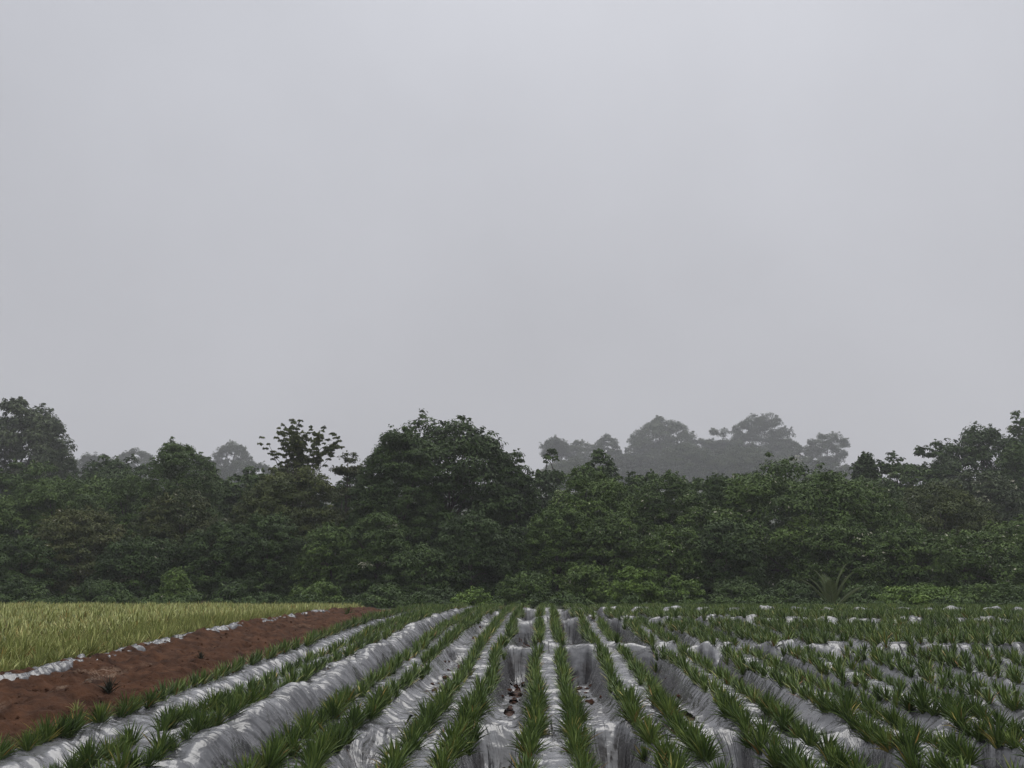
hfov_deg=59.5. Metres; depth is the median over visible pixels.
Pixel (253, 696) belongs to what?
pineapple plant
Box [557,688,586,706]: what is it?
pineapple plant
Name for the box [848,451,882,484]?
tree
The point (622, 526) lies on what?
tree
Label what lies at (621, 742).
plastic sheet
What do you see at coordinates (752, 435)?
tree
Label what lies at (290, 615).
plastic fringe
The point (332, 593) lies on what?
shrub
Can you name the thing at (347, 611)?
weed
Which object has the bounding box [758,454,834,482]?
tree
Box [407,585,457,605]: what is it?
shrub
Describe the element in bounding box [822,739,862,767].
pineapple plant
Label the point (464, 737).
pineapple plant
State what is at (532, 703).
pineapple plant
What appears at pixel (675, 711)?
pineapple plant
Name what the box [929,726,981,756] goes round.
pineapple plant
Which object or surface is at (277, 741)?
pineapple plant
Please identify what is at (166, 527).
tree
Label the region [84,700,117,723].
pineapple plant
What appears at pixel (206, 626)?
yellowing pineapple plant
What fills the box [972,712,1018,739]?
pineapple plant
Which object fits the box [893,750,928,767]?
pineapple plant
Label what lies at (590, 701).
furrow clods
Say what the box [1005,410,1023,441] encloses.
tree
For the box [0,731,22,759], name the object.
pineapple plant
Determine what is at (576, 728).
pineapple plant
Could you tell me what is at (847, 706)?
pineapple plant
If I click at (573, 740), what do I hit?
pineapple plant
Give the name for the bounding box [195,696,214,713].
pineapple plant
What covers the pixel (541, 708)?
pineapple plant
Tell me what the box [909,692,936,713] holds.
pineapple plant
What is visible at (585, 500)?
tree
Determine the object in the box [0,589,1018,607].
undergrowth
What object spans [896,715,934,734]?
pineapple plant
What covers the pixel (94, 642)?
yellowing pineapple plant
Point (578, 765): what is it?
pineapple plant
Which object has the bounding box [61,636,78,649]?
yellowing pineapple plant
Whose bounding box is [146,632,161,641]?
yellowing pineapple plant
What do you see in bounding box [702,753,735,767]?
pineapple plant
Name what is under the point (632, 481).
tree
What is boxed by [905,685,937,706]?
pineapple plant
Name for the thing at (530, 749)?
pineapple plant
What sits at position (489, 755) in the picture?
plastic sheet
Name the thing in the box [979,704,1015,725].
pineapple plant
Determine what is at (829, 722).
plastic sheet
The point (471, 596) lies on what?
shrub
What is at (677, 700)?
pineapple plant
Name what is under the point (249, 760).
pineapple plant
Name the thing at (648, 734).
pineapple plant
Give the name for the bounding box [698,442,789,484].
tree
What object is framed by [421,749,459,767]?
pineapple plant
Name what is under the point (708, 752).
pineapple plant
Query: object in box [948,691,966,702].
pineapple plant
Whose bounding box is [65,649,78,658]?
yellowing pineapple plant
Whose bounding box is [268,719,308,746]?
pineapple plant
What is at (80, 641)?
yellowing pineapple plant
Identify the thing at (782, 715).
pineapple plant
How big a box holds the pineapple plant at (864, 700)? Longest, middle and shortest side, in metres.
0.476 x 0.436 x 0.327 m
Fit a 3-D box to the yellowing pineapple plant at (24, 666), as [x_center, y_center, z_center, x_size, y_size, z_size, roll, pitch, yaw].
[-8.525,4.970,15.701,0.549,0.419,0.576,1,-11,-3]
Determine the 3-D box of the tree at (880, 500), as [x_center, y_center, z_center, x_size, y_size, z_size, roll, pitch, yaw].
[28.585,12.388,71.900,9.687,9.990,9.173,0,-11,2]
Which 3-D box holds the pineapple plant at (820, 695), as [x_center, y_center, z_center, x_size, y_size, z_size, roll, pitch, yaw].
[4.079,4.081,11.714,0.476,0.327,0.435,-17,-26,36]
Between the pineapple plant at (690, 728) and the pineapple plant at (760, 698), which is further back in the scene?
the pineapple plant at (760, 698)
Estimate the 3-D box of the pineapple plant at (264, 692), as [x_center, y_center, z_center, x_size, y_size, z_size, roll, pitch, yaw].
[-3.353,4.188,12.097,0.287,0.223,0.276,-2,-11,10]
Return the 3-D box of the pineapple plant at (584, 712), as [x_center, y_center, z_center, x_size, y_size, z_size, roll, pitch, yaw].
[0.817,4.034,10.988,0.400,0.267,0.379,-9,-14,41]
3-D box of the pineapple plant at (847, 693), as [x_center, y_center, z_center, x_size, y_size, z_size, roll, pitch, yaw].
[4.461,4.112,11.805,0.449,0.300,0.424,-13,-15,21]
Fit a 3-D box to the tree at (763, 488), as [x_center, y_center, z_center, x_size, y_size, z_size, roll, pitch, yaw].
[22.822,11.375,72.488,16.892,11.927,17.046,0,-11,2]
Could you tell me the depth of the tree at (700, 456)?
535.72 m
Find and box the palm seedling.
[799,564,863,604]
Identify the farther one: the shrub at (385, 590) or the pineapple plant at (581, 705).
the shrub at (385, 590)
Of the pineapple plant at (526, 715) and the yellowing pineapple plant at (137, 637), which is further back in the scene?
the yellowing pineapple plant at (137, 637)
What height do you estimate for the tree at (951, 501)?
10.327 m
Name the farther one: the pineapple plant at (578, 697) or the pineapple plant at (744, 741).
the pineapple plant at (578, 697)
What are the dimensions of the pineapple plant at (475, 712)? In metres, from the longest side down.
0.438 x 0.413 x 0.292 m
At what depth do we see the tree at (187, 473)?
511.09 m
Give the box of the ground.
[9,490,956,757]
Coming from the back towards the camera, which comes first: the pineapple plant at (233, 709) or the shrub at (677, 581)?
the shrub at (677, 581)
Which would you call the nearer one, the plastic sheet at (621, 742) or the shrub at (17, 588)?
the plastic sheet at (621, 742)
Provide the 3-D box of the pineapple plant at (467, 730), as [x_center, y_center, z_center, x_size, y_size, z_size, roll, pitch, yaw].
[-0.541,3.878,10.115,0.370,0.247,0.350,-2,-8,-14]
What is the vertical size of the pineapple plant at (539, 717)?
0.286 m
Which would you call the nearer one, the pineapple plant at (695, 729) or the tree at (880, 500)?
the pineapple plant at (695, 729)
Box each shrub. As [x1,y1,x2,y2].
[0,577,52,603]
[57,578,133,604]
[150,566,199,602]
[208,578,280,604]
[288,578,346,602]
[356,582,408,607]
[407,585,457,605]
[449,586,493,605]
[493,571,556,608]
[558,560,611,608]
[603,565,666,604]
[658,572,705,603]
[708,575,765,604]
[762,579,818,604]
[839,581,888,603]
[871,582,964,604]
[945,581,1023,605]
[995,583,1023,603]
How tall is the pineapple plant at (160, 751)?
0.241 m
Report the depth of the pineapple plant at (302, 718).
10.11 m
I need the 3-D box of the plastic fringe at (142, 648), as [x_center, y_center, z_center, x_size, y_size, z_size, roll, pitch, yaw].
[-8.178,5.728,19.327,0.534,0.232,4.700,0,-11,2]
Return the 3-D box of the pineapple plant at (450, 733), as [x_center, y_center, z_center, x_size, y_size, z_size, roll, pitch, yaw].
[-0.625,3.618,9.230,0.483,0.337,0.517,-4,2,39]
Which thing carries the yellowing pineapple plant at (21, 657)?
on the ground
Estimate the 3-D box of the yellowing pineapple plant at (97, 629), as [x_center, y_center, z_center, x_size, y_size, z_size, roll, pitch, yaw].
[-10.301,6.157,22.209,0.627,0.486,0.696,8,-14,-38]
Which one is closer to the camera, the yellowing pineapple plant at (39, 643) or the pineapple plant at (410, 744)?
the pineapple plant at (410, 744)
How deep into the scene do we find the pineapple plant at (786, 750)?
8.52 m
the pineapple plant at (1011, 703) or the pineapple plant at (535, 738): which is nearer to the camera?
the pineapple plant at (535, 738)
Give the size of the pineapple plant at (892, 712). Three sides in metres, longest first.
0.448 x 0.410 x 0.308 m
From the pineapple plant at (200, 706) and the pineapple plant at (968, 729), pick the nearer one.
the pineapple plant at (968, 729)
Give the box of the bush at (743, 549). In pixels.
[683,516,767,600]
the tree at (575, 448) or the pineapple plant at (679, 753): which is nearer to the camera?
the pineapple plant at (679, 753)
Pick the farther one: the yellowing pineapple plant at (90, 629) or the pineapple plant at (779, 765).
the yellowing pineapple plant at (90, 629)
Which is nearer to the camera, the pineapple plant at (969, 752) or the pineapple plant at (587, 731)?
the pineapple plant at (969, 752)
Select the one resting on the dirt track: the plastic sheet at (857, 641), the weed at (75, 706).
the weed at (75, 706)
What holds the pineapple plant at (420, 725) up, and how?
on the ground
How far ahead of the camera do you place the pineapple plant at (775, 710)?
10.82 m
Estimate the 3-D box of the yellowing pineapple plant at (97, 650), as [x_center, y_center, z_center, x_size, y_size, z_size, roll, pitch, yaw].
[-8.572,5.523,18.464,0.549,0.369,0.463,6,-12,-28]
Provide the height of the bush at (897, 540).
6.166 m
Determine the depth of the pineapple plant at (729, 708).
10.87 m
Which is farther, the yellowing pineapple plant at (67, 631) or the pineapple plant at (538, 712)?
the yellowing pineapple plant at (67, 631)
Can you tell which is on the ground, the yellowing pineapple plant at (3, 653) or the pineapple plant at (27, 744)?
the yellowing pineapple plant at (3, 653)
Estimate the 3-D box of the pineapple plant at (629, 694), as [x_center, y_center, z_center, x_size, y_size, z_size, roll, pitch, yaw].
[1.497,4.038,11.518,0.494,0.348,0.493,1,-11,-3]
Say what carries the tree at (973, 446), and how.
on the ground
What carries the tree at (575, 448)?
on the ground
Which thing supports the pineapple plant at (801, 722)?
on the plastic sheet at (700, 703)
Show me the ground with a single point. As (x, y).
(511, 712)
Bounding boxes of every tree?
[0,396,77,532]
[0,458,77,532]
[0,476,124,582]
[0,490,52,572]
[0,530,75,597]
[17,446,80,534]
[18,504,130,597]
[57,471,131,560]
[60,454,157,506]
[69,452,114,478]
[83,468,164,577]
[86,534,190,603]
[115,447,154,479]
[120,436,228,556]
[126,484,218,597]
[155,453,227,490]
[173,521,271,602]
[179,474,236,522]
[212,439,252,482]
[212,465,278,556]
[214,456,272,490]
[220,465,348,591]
[225,511,307,598]
[249,462,319,545]
[257,419,344,535]
[289,522,370,600]
[310,475,363,549]
[323,450,363,581]
[332,508,412,599]
[341,424,445,591]
[345,408,544,582]
[381,541,465,604]
[431,509,517,600]
[480,524,554,596]
[481,448,543,570]
[519,505,605,598]
[520,472,574,574]
[534,448,566,510]
[538,455,598,490]
[539,436,570,463]
[542,462,659,593]
[558,439,597,471]
[576,448,619,574]
[576,509,655,598]
[587,433,625,477]
[610,468,678,530]
[612,451,661,485]
[620,415,701,477]
[620,469,723,589]
[633,524,711,598]
[650,439,727,489]
[674,473,752,569]
[691,427,743,472]
[694,472,766,577]
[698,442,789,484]
[698,452,898,595]
[729,412,796,476]
[751,475,821,582]
[755,437,813,474]
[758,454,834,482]
[775,470,845,540]
[796,460,855,484]
[804,431,850,465]
[821,475,920,586]
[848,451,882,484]
[853,474,910,519]
[880,451,919,499]
[883,463,953,527]
[887,480,1013,590]
[902,439,963,497]
[918,421,1023,510]
[929,468,1023,575]
[964,514,1023,585]
[983,438,1023,529]
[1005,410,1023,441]
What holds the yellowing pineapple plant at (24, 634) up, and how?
on the ground
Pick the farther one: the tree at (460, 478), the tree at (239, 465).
the tree at (239, 465)
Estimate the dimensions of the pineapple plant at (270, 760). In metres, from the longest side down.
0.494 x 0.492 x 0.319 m
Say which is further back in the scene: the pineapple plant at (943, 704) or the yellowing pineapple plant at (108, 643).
the yellowing pineapple plant at (108, 643)
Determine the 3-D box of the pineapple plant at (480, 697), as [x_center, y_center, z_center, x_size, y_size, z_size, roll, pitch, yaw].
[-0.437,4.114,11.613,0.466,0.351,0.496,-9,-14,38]
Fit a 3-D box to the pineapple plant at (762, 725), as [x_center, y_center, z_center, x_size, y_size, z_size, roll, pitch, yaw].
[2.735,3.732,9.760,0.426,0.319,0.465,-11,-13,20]
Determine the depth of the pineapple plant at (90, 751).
8.39 m
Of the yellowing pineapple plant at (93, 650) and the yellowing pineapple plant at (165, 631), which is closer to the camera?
the yellowing pineapple plant at (93, 650)
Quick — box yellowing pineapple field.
[0,600,363,670]
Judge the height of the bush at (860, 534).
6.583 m
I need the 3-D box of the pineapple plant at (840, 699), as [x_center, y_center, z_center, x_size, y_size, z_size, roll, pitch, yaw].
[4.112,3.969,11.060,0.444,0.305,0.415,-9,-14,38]
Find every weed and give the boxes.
[67,701,84,710]
[97,676,122,693]
[194,651,206,658]
[343,606,351,613]
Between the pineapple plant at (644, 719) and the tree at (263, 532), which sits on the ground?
the tree at (263, 532)
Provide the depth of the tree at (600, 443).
613.92 m
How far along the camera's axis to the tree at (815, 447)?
597.61 m
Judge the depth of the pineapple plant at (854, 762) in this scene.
8.12 m
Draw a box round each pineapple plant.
[0,642,18,659]
[0,642,27,661]
[0,650,22,666]
[0,658,20,670]
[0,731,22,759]
[1,640,35,657]
[1,737,20,753]
[5,634,41,650]
[5,653,31,666]
[7,649,36,663]
[8,725,41,751]
[13,657,41,669]
[14,626,35,641]
[14,637,33,656]
[19,725,54,744]
[22,633,66,654]
[22,636,52,653]
[23,711,67,742]
[26,646,57,665]
[28,652,51,666]
[41,648,63,662]
[42,712,84,737]
[43,637,79,656]
[45,647,71,659]
[47,758,71,767]
[52,712,85,736]
[53,643,82,658]
[54,747,91,767]
[55,624,73,635]
[56,628,78,642]
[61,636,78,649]
[62,707,99,730]
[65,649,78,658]
[65,733,113,767]
[67,635,99,652]
[67,738,109,764]
[69,642,95,656]
[71,635,111,656]
[72,624,85,634]
[73,646,93,657]
[74,634,111,648]
[81,624,101,636]
[83,627,108,639]
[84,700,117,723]
[89,699,115,721]
[92,623,107,635]
[92,733,123,759]
[93,642,109,653]
[93,739,148,767]
[100,758,128,767]
[101,636,117,649]
[101,643,112,652]
[102,640,125,649]
[107,689,145,717]
[107,702,132,717]
[108,735,135,753]
[111,633,141,646]
[111,731,140,745]
[112,627,132,638]
[112,720,147,745]
[113,745,154,767]
[120,634,143,644]
[121,629,152,643]
[125,696,144,710]
[127,693,149,710]
[129,618,147,627]
[133,629,151,641]
[137,689,161,709]
[140,725,181,754]
[140,741,172,759]
[141,684,170,700]
[141,742,167,766]
[146,621,167,634]
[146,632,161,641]
[146,709,181,730]
[147,614,165,624]
[147,627,165,640]
[149,702,185,727]
[156,625,176,638]
[156,629,175,637]
[157,704,188,722]
[158,624,188,636]
[164,730,187,751]
[168,701,197,719]
[171,697,202,717]
[174,722,198,739]
[177,622,192,633]
[177,709,218,732]
[184,708,219,727]
[188,621,205,629]
[190,699,211,715]
[194,683,228,710]
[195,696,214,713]
[197,609,219,624]
[199,620,213,627]
[203,688,226,705]
[206,709,220,726]
[207,701,232,725]
[211,687,235,702]
[215,615,229,625]
[217,686,238,699]
[217,691,245,712]
[219,698,246,717]
[220,612,237,624]
[224,690,256,708]
[225,614,239,622]
[226,688,253,704]
[228,750,264,767]
[233,751,270,767]
[239,684,267,703]
[240,682,264,699]
[247,737,293,767]
[252,738,299,767]
[253,733,296,760]
[256,688,270,698]
[257,726,300,754]
[259,609,277,617]
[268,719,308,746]
[279,730,310,755]
[287,732,337,766]
[289,742,335,767]
[290,711,325,738]
[293,705,325,726]
[294,753,326,767]
[296,723,344,755]
[297,732,337,762]
[304,724,343,748]
[310,712,333,728]
[311,704,336,722]
[314,717,352,740]
[316,696,348,719]
[318,696,343,715]
[320,686,352,712]
[320,719,357,752]
[325,688,353,706]
[326,716,355,734]
[334,682,363,702]
[335,702,371,729]
[336,699,369,720]
[337,718,361,744]
[346,708,372,727]
[356,694,394,716]
[361,692,386,712]
[361,702,381,719]
[363,685,389,703]
[366,683,392,702]
[368,687,395,709]
[368,742,412,767]
[371,740,419,767]
[373,755,408,767]
[375,736,416,759]
[377,750,416,767]
[392,722,430,741]
[394,725,427,745]
[394,739,419,755]
[399,715,435,736]
[399,728,431,749]
[401,715,430,734]
[408,697,444,720]
[411,701,444,724]
[413,695,447,714]
[416,711,438,730]
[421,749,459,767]
[423,746,458,767]
[424,686,456,702]
[425,740,455,759]
[426,690,452,704]
[427,691,456,711]
[428,746,459,765]
[430,699,446,713]
[430,718,471,746]
[433,735,465,759]
[441,713,477,735]
[441,729,475,757]
[448,692,480,717]
[448,702,480,723]
[449,694,487,717]
[452,717,477,736]
[456,691,489,714]
[458,728,472,746]
[460,685,489,700]
[464,687,495,708]
[464,701,487,722]
[464,733,482,755]
[465,716,489,742]
[474,691,495,716]
[505,750,539,767]
[506,721,542,748]
[511,727,554,752]
[511,729,544,751]
[514,713,548,736]
[515,739,545,756]
[515,749,541,767]
[516,689,551,713]
[516,713,552,735]
[517,755,544,767]
[519,706,556,731]
[520,697,548,717]
[521,704,545,721]
[522,683,553,702]
[523,703,553,723]
[525,693,553,710]
[526,711,552,734]
[529,689,546,700]
[548,708,586,731]
[553,689,584,715]
[555,725,589,753]
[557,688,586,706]
[557,706,586,723]
[558,713,592,736]
[558,720,588,739]
[559,697,595,719]
[559,703,591,724]
[559,756,602,767]
[561,739,601,764]
[563,688,586,707]
[563,720,599,743]
[563,725,595,749]
[564,749,606,767]
[566,735,595,754]
[566,746,593,762]
[567,701,596,721]
[613,686,648,709]
[613,695,648,718]
[613,697,643,719]
[616,683,648,704]
[621,700,651,725]
[629,713,665,742]
[630,716,657,734]
[630,743,652,762]
[631,712,661,731]
[634,717,668,745]
[641,684,668,704]
[643,732,678,755]
[644,749,667,767]
[647,693,685,718]
[647,733,688,761]
[649,686,671,706]
[651,692,674,708]
[653,692,691,716]
[656,692,686,709]
[657,709,684,726]
[657,745,706,767]
[658,742,698,767]
[662,711,689,730]
[664,712,701,735]
[664,713,716,746]
[665,706,688,721]
[671,720,717,751]
[671,724,687,736]
[681,728,724,762]
[683,730,722,753]
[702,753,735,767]
[709,689,726,703]
[710,695,735,717]
[714,686,748,707]
[718,698,748,721]
[722,694,746,714]
[727,704,757,724]
[728,704,759,729]
[730,723,757,747]
[732,715,757,735]
[740,724,771,754]
[744,712,781,737]
[751,688,782,714]
[751,690,781,707]
[752,733,791,767]
[759,695,790,717]
[762,728,789,745]
[763,700,796,719]
[763,738,783,752]
[766,733,813,766]
[767,700,804,722]
[767,703,799,729]
[768,748,786,767]
[778,750,810,767]
[781,718,810,736]
[781,746,830,767]
[783,714,813,734]
[785,753,823,767]
[786,721,809,737]
[792,719,827,745]
[805,683,838,706]
[806,728,846,754]
[812,694,830,711]
[816,741,837,767]
[817,691,844,712]
[820,738,846,758]
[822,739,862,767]
[827,695,862,715]
[828,692,867,720]
[829,745,878,767]
[835,684,863,706]
[842,704,889,732]
[842,708,866,728]
[849,688,881,710]
[849,717,876,741]
[856,695,889,714]
[856,717,888,744]
[864,702,886,718]
[866,722,898,747]
[867,724,896,751]
[876,704,890,722]
[877,701,909,726]
[879,724,922,751]
[887,737,928,767]
[888,711,912,731]
[888,727,930,755]
[892,688,915,713]
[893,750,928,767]
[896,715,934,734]
[902,720,932,739]
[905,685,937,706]
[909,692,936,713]
[913,743,962,767]
[919,728,939,746]
[920,748,958,767]
[921,696,942,715]
[922,726,960,754]
[929,694,961,716]
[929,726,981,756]
[932,750,975,767]
[934,684,961,703]
[936,698,974,719]
[937,698,977,722]
[942,708,976,729]
[942,733,992,766]
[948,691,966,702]
[951,692,971,711]
[954,688,992,716]
[955,718,977,735]
[959,715,995,741]
[967,700,1001,721]
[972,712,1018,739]
[975,717,1014,748]
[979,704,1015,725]
[994,725,1023,749]
[995,714,1023,739]
[999,691,1023,710]
[1008,729,1023,756]
[1009,694,1023,709]
[1010,715,1023,736]
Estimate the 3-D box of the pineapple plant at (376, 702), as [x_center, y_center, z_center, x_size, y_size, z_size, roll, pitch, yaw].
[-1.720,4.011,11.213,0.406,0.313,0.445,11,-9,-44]
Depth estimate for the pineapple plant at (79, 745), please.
8.56 m
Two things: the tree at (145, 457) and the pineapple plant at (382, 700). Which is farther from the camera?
the tree at (145, 457)
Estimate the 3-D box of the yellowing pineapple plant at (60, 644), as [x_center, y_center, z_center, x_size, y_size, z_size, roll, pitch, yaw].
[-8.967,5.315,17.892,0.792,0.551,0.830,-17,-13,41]
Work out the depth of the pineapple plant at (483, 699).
11.42 m
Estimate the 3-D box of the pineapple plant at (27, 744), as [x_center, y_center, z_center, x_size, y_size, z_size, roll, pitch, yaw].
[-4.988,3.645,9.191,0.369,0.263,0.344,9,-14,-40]
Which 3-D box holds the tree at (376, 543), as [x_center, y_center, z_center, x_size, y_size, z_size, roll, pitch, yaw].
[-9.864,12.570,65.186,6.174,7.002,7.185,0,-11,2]
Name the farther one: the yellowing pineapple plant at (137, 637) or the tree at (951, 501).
the tree at (951, 501)
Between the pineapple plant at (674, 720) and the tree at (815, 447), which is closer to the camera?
the pineapple plant at (674, 720)
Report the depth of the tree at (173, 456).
85.57 m
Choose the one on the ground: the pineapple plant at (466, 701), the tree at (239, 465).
the tree at (239, 465)
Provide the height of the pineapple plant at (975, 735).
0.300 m
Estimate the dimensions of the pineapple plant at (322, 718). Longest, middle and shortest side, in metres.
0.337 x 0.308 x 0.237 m
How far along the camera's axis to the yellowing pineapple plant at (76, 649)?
17.73 m
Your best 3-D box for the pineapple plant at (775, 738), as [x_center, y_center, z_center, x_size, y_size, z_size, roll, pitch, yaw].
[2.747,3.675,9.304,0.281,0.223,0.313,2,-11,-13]
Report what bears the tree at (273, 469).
on the ground
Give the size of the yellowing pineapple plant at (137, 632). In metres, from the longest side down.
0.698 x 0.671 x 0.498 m
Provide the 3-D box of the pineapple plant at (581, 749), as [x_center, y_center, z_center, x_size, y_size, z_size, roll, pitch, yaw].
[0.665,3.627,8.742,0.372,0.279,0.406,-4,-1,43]
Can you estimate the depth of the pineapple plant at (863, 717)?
10.22 m
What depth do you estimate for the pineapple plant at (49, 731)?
9.53 m
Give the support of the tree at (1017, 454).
on the ground
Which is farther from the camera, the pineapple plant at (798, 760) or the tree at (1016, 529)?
the tree at (1016, 529)
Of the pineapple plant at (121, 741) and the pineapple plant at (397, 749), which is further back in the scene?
the pineapple plant at (121, 741)
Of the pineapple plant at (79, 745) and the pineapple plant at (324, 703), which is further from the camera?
the pineapple plant at (324, 703)
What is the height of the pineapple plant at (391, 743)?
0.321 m
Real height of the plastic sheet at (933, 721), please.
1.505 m
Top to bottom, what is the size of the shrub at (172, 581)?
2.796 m
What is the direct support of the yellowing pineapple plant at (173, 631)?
on the ground
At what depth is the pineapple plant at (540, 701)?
11.32 m
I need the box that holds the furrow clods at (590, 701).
[387,626,758,767]
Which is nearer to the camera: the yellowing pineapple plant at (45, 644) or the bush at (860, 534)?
the yellowing pineapple plant at (45, 644)
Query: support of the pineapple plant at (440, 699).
on the plastic sheet at (489, 755)
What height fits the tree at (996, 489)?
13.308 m
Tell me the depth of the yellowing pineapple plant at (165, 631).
21.74 m
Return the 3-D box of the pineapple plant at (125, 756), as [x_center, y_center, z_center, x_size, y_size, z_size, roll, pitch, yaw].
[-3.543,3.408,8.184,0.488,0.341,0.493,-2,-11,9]
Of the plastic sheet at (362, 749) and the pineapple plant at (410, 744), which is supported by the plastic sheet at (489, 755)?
the pineapple plant at (410, 744)
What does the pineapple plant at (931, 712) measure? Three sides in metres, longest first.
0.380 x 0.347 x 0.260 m
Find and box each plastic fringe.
[0,666,52,680]
[41,654,85,671]
[97,634,178,659]
[172,622,242,638]
[262,613,295,621]
[301,610,329,613]
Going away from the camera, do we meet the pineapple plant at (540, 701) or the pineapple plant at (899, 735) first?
the pineapple plant at (899, 735)
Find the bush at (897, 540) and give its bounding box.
[845,523,970,592]
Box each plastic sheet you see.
[0,611,411,767]
[92,606,471,767]
[283,609,499,767]
[378,607,531,767]
[500,607,607,767]
[559,607,719,767]
[594,606,833,767]
[631,607,977,767]
[661,605,1023,767]
[697,607,1023,722]
[729,607,1023,697]
[759,605,1023,674]
[791,606,1023,658]
[821,607,1015,640]
[854,607,1023,629]
[887,607,1008,622]
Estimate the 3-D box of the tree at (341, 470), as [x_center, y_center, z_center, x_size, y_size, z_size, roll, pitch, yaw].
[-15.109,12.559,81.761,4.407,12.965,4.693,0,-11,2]
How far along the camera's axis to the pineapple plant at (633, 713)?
10.59 m
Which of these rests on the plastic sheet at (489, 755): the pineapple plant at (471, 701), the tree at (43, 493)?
the pineapple plant at (471, 701)
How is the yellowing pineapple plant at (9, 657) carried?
on the ground
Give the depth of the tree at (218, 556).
65.16 m
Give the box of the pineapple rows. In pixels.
[5,602,1023,767]
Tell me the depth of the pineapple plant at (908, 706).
11.74 m
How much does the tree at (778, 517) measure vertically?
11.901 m
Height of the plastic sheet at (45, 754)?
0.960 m
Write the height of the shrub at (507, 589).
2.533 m
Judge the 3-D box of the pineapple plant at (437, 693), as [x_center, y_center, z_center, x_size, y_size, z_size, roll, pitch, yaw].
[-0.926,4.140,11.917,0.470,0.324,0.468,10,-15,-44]
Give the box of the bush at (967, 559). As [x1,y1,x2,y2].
[887,528,1023,598]
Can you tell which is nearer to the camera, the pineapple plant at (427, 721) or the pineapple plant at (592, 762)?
the pineapple plant at (592, 762)
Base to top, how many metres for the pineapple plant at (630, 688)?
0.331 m
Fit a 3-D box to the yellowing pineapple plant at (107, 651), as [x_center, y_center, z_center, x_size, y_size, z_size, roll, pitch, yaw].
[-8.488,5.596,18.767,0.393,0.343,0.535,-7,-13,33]
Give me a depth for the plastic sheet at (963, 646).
19.08 m
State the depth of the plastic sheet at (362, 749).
12.18 m
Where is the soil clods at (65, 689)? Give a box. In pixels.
[1,608,392,739]
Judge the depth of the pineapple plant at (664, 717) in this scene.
10.38 m
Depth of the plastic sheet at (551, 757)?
11.73 m
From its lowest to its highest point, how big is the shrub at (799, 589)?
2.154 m
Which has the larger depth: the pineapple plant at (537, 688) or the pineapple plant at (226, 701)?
the pineapple plant at (537, 688)
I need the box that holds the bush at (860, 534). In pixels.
[782,516,895,600]
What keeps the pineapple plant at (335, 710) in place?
on the plastic sheet at (362, 749)
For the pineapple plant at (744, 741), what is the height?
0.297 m
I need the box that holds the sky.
[0,0,1023,489]
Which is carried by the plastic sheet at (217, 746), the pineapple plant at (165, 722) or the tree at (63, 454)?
the pineapple plant at (165, 722)
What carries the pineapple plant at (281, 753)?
on the plastic sheet at (362, 749)
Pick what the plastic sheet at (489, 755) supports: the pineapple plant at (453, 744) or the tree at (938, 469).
the pineapple plant at (453, 744)
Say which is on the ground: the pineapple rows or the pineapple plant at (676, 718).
the pineapple rows
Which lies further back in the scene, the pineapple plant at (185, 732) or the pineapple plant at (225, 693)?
the pineapple plant at (225, 693)
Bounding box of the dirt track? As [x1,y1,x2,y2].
[0,606,390,749]
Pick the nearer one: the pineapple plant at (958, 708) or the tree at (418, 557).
the pineapple plant at (958, 708)
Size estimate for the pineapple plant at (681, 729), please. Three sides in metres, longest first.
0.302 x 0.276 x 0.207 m
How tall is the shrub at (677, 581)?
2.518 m
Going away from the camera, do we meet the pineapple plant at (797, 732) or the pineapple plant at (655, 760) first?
the pineapple plant at (655, 760)
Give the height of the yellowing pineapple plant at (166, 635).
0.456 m
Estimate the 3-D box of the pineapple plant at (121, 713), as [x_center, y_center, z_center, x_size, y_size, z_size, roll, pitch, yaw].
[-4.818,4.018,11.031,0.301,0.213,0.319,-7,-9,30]
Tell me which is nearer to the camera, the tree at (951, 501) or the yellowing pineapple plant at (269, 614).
the yellowing pineapple plant at (269, 614)
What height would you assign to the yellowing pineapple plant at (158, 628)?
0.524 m
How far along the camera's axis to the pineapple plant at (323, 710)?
10.73 m
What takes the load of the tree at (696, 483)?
on the ground
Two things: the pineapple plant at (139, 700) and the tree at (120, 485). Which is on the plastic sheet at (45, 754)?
the pineapple plant at (139, 700)
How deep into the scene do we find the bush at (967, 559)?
62.16 m
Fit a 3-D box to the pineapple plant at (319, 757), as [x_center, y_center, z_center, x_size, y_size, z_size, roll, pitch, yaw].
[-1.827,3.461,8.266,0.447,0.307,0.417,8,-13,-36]
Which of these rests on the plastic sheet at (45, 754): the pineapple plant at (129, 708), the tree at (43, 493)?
the pineapple plant at (129, 708)
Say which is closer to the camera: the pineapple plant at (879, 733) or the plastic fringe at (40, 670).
the pineapple plant at (879, 733)
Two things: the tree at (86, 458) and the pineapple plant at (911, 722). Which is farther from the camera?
the tree at (86, 458)
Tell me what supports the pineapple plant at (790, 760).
on the plastic sheet at (700, 703)
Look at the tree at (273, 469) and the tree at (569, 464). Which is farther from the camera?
the tree at (569, 464)
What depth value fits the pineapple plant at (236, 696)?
11.30 m
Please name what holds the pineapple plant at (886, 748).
on the plastic sheet at (829, 722)
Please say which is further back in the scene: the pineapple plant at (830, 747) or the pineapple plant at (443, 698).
the pineapple plant at (443, 698)
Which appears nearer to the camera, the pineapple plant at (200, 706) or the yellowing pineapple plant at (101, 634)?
the pineapple plant at (200, 706)
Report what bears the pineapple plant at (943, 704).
on the plastic sheet at (933, 721)
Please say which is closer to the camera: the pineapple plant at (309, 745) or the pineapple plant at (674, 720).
the pineapple plant at (309, 745)
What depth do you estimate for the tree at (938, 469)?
119.20 m
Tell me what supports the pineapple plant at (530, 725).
on the plastic sheet at (551, 757)
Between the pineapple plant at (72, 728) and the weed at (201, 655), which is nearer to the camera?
the pineapple plant at (72, 728)
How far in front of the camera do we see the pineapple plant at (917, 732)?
9.86 m

